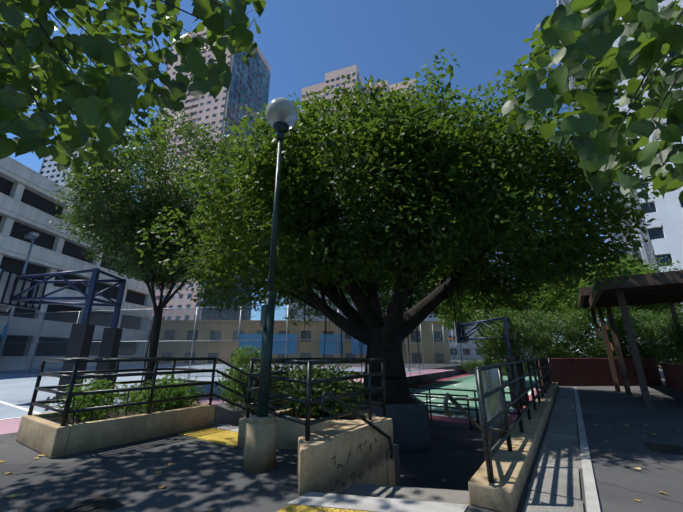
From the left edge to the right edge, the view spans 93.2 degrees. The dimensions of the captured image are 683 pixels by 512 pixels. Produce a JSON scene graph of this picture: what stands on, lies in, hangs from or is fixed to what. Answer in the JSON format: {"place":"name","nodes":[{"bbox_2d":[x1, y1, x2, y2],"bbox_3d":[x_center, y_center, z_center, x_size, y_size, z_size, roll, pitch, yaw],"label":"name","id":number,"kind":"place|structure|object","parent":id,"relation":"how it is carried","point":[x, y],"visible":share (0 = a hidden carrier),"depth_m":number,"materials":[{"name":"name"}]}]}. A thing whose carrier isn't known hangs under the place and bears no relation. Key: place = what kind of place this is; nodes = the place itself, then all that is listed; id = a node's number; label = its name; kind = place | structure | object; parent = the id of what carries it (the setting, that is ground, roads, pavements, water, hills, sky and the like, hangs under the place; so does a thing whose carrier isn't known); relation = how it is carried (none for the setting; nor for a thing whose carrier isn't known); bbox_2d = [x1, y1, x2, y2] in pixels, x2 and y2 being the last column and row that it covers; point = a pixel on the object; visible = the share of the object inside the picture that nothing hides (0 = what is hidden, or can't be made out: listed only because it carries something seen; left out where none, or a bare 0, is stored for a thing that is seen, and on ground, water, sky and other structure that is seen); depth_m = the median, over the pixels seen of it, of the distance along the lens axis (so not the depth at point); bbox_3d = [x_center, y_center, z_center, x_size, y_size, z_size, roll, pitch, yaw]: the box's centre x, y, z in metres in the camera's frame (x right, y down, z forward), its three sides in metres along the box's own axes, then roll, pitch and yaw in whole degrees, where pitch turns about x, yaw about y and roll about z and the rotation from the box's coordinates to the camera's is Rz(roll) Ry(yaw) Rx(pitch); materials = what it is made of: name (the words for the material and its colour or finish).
{"place":"outdoors","nodes":[
{"label":"outdoors","id":0,"kind":"place"},
{"bbox_2d":[39,142,130,207],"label":"white tower","id":1,"kind":"structure","parent":0,"point":[49,170],"depth_m":144.93,"materials":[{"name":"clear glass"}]},
{"bbox_2d":[0,0,265,171],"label":"foliage","id":2,"kind":"object","parent":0,"point":[93,111],"depth_m":2.51,"materials":[{"name":"green plant"}]},
{"bbox_2d":[49,109,249,386],"bbox_3d":[-8.291,-0.603,15.346,10.223,12.830,8.525,-11,-20,33],"label":"tree","id":3,"kind":"object","parent":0,"point":[128,216],"depth_m":13.40,"materials":[{"name":"green plant"}]},
{"bbox_2d":[139,27,270,319],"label":"pink tower","id":4,"kind":"structure","parent":0,"point":[249,86],"depth_m":110.09,"materials":[{"name":"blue concrete"}]},
{"bbox_2d":[0,364,421,418],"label":"court field","id":5,"kind":"structure","parent":0,"point":[17,389],"depth_m":14.62,"materials":[{"name":"grey concrete"}]},
{"bbox_2d":[0,232,38,358],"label":"floodlight pole","id":6,"kind":"object","parent":5,"relation":"on","point":[31,236],"visible":0.88,"depth_m":23.59,"materials":[{"name":"metal"}]},
{"bbox_2d":[0,268,125,402],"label":"basketball goal","id":7,"kind":"object","parent":5,"relation":"on","point":[20,290],"visible":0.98,"depth_m":10.33,"materials":[{"name":"paint"}]},
{"bbox_2d":[0,304,338,376],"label":"fence frame","id":8,"kind":"object","parent":5,"relation":"on","point":[193,340],"visible":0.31,"depth_m":20.38,"materials":[{"name":"metal"}]},
{"bbox_2d":[0,304,336,375],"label":"fence","id":9,"kind":"object","parent":8,"relation":"attached to","point":[25,357],"depth_m":20.68,"materials":[{"name":"grey metal"}]},
{"bbox_2d":[0,370,423,419],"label":"court lines","id":10,"kind":"object","parent":5,"relation":"on","point":[19,407],"visible":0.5,"depth_m":8.37,"materials":[{"name":"white paint"}]},
{"bbox_2d":[339,306,462,370],"bbox_3d":[7.187,7.921,28.906,0.080,4.250,26.380,-11,-20,33],"label":"fence frame","id":11,"kind":"object","parent":5,"relation":"on","point":[421,344],"visible":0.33,"depth_m":30.96,"materials":[{"name":"metal"}]},
{"bbox_2d":[339,310,462,375],"bbox_3d":[7.187,7.946,28.899,0.001,4.200,26.300,-11,-20,33],"label":"upper fence return","id":12,"kind":"object","parent":11,"relation":"attached to","point":[447,348],"depth_m":29.08,"materials":[{"name":"grey metal"}]},
{"bbox_2d":[0,0,606,352],"label":"sky","id":13,"kind":"structure","parent":0,"point":[301,41],"materials":[{"name":"blue"}]},
{"bbox_2d":[0,354,682,511],"bbox_3d":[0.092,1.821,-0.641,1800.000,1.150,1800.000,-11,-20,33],"label":"asphalt pavement","id":14,"kind":"structure","parent":0,"point":[197,475],"depth_m":3.93,"materials":[{"name":"grey asphalt"}]},
{"bbox_2d":[0,156,155,370],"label":"parking garage","id":15,"kind":"structure","parent":14,"relation":"on","point":[28,204],"depth_m":30.87,"materials":[{"name":"white concrete"}]},
{"bbox_2d":[0,0,182,172],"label":"tree","id":16,"kind":"object","parent":14,"relation":"on","point":[38,73],"depth_m":6.22,"materials":[{"name":"green plant"}]},
{"bbox_2d":[16,401,215,458],"bbox_3d":[-3.870,2.966,5.797,1.650,0.380,2.500,-11,-20,33],"label":"planter","id":17,"kind":"object","parent":14,"relation":"on","point":[47,435],"visible":0.77,"depth_m":5.05,"materials":[{"name":"beige concrete"}]},
{"bbox_2d":[44,372,205,421],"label":"planter shrubs","id":18,"kind":"object","parent":17,"relation":"on","point":[85,401],"visible":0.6,"depth_m":5.58,"materials":[{"name":"green plant"}]},
{"bbox_2d":[66,372,342,423],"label":"shrub stems","id":19,"kind":"object","parent":14,"relation":"on","point":[302,417],"visible":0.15,"depth_m":5.42,"materials":[{"name":"brown plant"}]},
{"bbox_2d":[0,364,450,434],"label":"court margin","id":20,"kind":"object","parent":14,"relation":"on","point":[7,426],"visible":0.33,"depth_m":9.47,"materials":[{"name":"red paint"}]},
{"bbox_2d":[217,345,282,411],"bbox_3d":[-2.358,3.115,8.255,1.623,1.632,1.676,-11,-20,33],"label":"round shrub","id":21,"kind":"object","parent":14,"relation":"on","point":[237,387],"visible":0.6,"depth_m":8.02,"materials":[{"name":"green plant"}]},
{"bbox_2d":[243,121,288,472],"bbox_3d":[-1.021,0.207,4.737,0.395,5.050,0.395,-11,-20,33],"label":"lamp post","id":22,"kind":"object","parent":14,"relation":"on","point":[260,445],"visible":0.98,"depth_m":4.22,"materials":[{"name":"grey metal"}]},
{"bbox_2d":[266,97,297,129],"bbox_3d":[-1.021,-2.421,5.531,0.540,0.540,0.540,-11,-20,33],"label":"lamp globe","id":23,"kind":"object","parent":22,"relation":"on","point":[282,109],"visible":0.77,"depth_m":5.33,"materials":[{"name":"white glass"}]},
{"bbox_2d":[178,427,369,511],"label":"tactile paving","id":24,"kind":"structure","parent":14,"relation":"on","point":[221,436],"depth_m":5.25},
{"bbox_2d":[0,393,670,511],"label":"fallen leaves","id":25,"kind":"object","parent":14,"relation":"on","point":[14,495],"visible":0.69,"depth_m":3.94,"materials":[{"name":"yellow plant"}]},
{"bbox_2d":[210,424,468,511],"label":"stair top strips","id":26,"kind":"object","parent":14,"relation":"on","point":[350,502],"visible":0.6,"depth_m":3.02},
{"bbox_2d":[48,442,682,511],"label":"drain covers","id":27,"kind":"object","parent":14,"relation":"on","point":[103,503],"visible":1,"depth_m":3.04,"materials":[{"name":"metal"}]},
{"bbox_2d":[522,387,583,511],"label":"concrete walkway","id":28,"kind":"structure","parent":14,"relation":"on","point":[554,485],"depth_m":3.96,"materials":[{"name":"grey concrete"}]},
{"bbox_2d":[471,306,682,373],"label":"hedge","id":29,"kind":"object","parent":14,"relation":"on","point":[574,331],"visible":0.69,"depth_m":15.62,"materials":[{"name":"green plant"}]},
{"bbox_2d":[574,387,600,511],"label":"curb","id":30,"kind":"structure","parent":14,"relation":"on","point":[592,500],"depth_m":3.88,"materials":[{"name":"concrete"}]},
{"bbox_2d":[520,0,682,128],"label":"tree","id":31,"kind":"object","parent":14,"relation":"on","point":[583,81],"visible":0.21,"depth_m":5.38,"materials":[{"name":"green plant"}]},
{"bbox_2d":[535,358,682,391],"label":"red boundary wall","id":32,"kind":"structure","parent":14,"relation":"on","point":[581,371],"depth_m":14.20,"materials":[{"name":"red brick"}]},
{"bbox_2d":[578,270,682,408],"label":"pergola shelters","id":33,"kind":"object","parent":14,"relation":"on","point":[653,288],"visible":0.96,"depth_m":10.02,"materials":[{"name":"brown wood"}]},
{"bbox_2d":[656,312,682,364],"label":"hedge","id":34,"kind":"object","parent":14,"relation":"on","point":[676,340],"visible":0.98,"depth_m":13.61,"materials":[{"name":"green plant"}]},
{"bbox_2d":[301,65,416,208],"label":"towers","id":35,"kind":"structure","parent":0,"point":[332,80],"depth_m":126.72,"materials":[{"name":"pink concrete"}]},
{"bbox_2d":[287,213,542,358],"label":"slab block","id":36,"kind":"structure","parent":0,"point":[433,319],"depth_m":77.86,"materials":[{"name":"beige concrete"}]},
{"bbox_2d":[347,374,484,490],"bbox_3d":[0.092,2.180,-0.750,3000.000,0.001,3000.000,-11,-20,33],"label":"pavement","id":37,"kind":"structure","parent":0,"point":[454,458],"depth_m":7.33,"materials":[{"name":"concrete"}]},
{"bbox_2d":[213,405,289,425],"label":"stair side wall","id":38,"kind":"structure","parent":37,"relation":"on","point":[225,416],"depth_m":6.51,"materials":[{"name":"grey concrete"}]},
{"bbox_2d":[28,357,552,482],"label":"railings","id":39,"kind":"object","parent":38,"relation":"on","point":[307,422],"visible":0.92,"depth_m":5.01,"materials":[{"name":"metal"}]},
{"bbox_2d":[215,362,352,410],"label":"shrubs","id":40,"kind":"object","parent":37,"relation":"on","point":[283,368],"visible":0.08,"depth_m":11.39,"materials":[{"name":"green plant"}]},
{"bbox_2d":[144,320,449,363],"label":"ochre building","id":41,"kind":"structure","parent":37,"relation":"on","point":[321,336],"depth_m":45.16,"materials":[{"name":"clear glass"}]},
{"bbox_2d":[237,407,375,449],"bbox_3d":[-0.501,3.199,4.960,1.550,1.350,1.533,-11,-20,33],"label":"planter","id":42,"kind":"object","parent":37,"relation":"on","point":[289,433],"visible":0.21,"depth_m":4.80,"materials":[{"name":"beige concrete"}]},
{"bbox_2d":[274,357,366,419],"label":"planter shrubs","id":43,"kind":"object","parent":42,"relation":"on","point":[316,392],"visible":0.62,"depth_m":5.25,"materials":[{"name":"green plant"}]},
{"bbox_2d":[297,416,394,496],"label":"concrete wall","id":44,"kind":"structure","parent":37,"relation":"on","point":[318,470],"depth_m":3.92,"materials":[{"name":"beige concrete"}]},
{"bbox_2d":[331,438,380,490],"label":"graffiti strokes","id":45,"kind":"object","parent":44,"relation":"attached to","point":[347,464],"visible":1,"depth_m":3.96,"materials":[{"name":"black paint"}]},
{"bbox_2d":[350,395,430,450],"bbox_3d":[1.228,4.591,9.053,2.000,1.050,2.000,-1,-17,2],"label":"tree planter","id":46,"kind":"object","parent":37,"relation":"on","point":[410,422],"visible":0.5,"depth_m":8.11,"materials":[{"name":"grey concrete"}]},
{"bbox_2d":[125,49,662,403],"bbox_3d":[1.594,-0.135,11.043,13.448,9.370,12.467,-11,-20,33],"label":"banyan tree","id":47,"kind":"object","parent":46,"relation":"in","point":[530,162],"depth_m":7.16,"materials":[{"name":"green plant"}]},
{"bbox_2d":[338,483,468,503],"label":"stairs","id":48,"kind":"structure","parent":37,"relation":"on","point":[418,493],"depth_m":3.64,"materials":[{"name":"concrete"}]},
{"bbox_2d":[343,382,529,430],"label":"low court railings","id":49,"kind":"object","parent":37,"relation":"on","point":[430,402],"visible":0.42,"depth_m":10.76,"materials":[{"name":"metal"}]},
{"bbox_2d":[345,374,542,426],"bbox_3d":[10.191,9.626,23.927,9.170,0.001,29.000,-11,-20,33],"label":"court margin","id":50,"kind":"object","parent":37,"relation":"on","point":[512,418],"visible":0.2,"depth_m":12.50,"materials":[{"name":"red paint"}]},
{"bbox_2d":[448,317,524,408],"bbox_3d":[6.922,5.132,15.862,3.111,3.950,1.800,-11,-20,33],"label":"basketball goal","id":51,"kind":"object","parent":50,"relation":"on","point":[459,332],"visible":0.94,"depth_m":15.30,"materials":[{"name":"paint"}]},
{"bbox_2d":[461,359,536,374],"bbox_3d":[18.040,12.095,35.028,9.967,1.778,1.771,-11,-20,33],"label":"court hedge","id":52,"kind":"object","parent":50,"relation":"on","point":[472,364],"visible":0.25,"depth_m":36.76,"materials":[{"name":"green plant"}]},
{"bbox_2d":[474,368,504,459],"bbox_3d":[3.051,3.273,6.416,0.080,2.050,2.100,-11,-20,33],"label":"mural board","id":53,"kind":"object","parent":37,"relation":"on","point":[493,404],"visible":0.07,"depth_m":6.35,"materials":[{"name":"metal"}]},
{"bbox_2d":[460,322,554,373],"bbox_3d":[18.485,10.481,36.347,9.950,5.550,0.080,-11,-20,33],"label":"court fence frame","id":54,"kind":"object","parent":37,"relation":"on","point":[477,349],"visible":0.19,"depth_m":38.30,"materials":[{"name":"grey metal"}]},
{"bbox_2d":[461,325,552,375],"bbox_3d":[18.485,10.505,36.340,9.870,5.500,0.001,-11,-20,33],"label":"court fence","id":55,"kind":"object","parent":54,"relation":"attached to","point":[479,351],"depth_m":38.26,"materials":[{"name":"grey metal"}]},
{"bbox_2d":[466,382,558,511],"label":"wall","id":56,"kind":"structure","parent":37,"relation":"on","point":[504,490],"depth_m":3.50,"materials":[{"name":"beige concrete"}]},
{"bbox_2d":[409,375,538,418],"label":"court field","id":57,"kind":"structure","parent":0,"point":[464,382],"depth_m":20.35,"materials":[{"name":"green paint"}]},
{"bbox_2d":[410,375,538,419],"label":"court lines","id":58,"kind":"object","parent":57,"relation":"on","point":[513,409],"visible":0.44,"depth_m":17.16,"materials":[{"name":"white paint"}]},
{"bbox_2d":[435,281,548,364],"bbox_3d":[12.033,5.513,26.921,9.268,7.796,8.898,-11,-20,33],"label":"tree","id":59,"kind":"object","parent":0,"point":[466,313],"depth_m":25.49,"materials":[{"name":"green plant"}]},
{"bbox_2d":[501,0,682,208],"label":"tree","id":60,"kind":"object","parent":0,"point":[636,58],"depth_m":2.03,"materials":[{"name":"green plant"}]},
{"bbox_2d":[518,253,682,336],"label":"bright tree","id":61,"kind":"object","parent":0,"point":[559,301],"depth_m":21.52,"materials":[{"name":"green plant"}]},
{"bbox_2d":[556,0,682,365],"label":"white building","id":62,"kind":"structure","parent":0,"point":[667,240],"depth_m":34.69,"materials":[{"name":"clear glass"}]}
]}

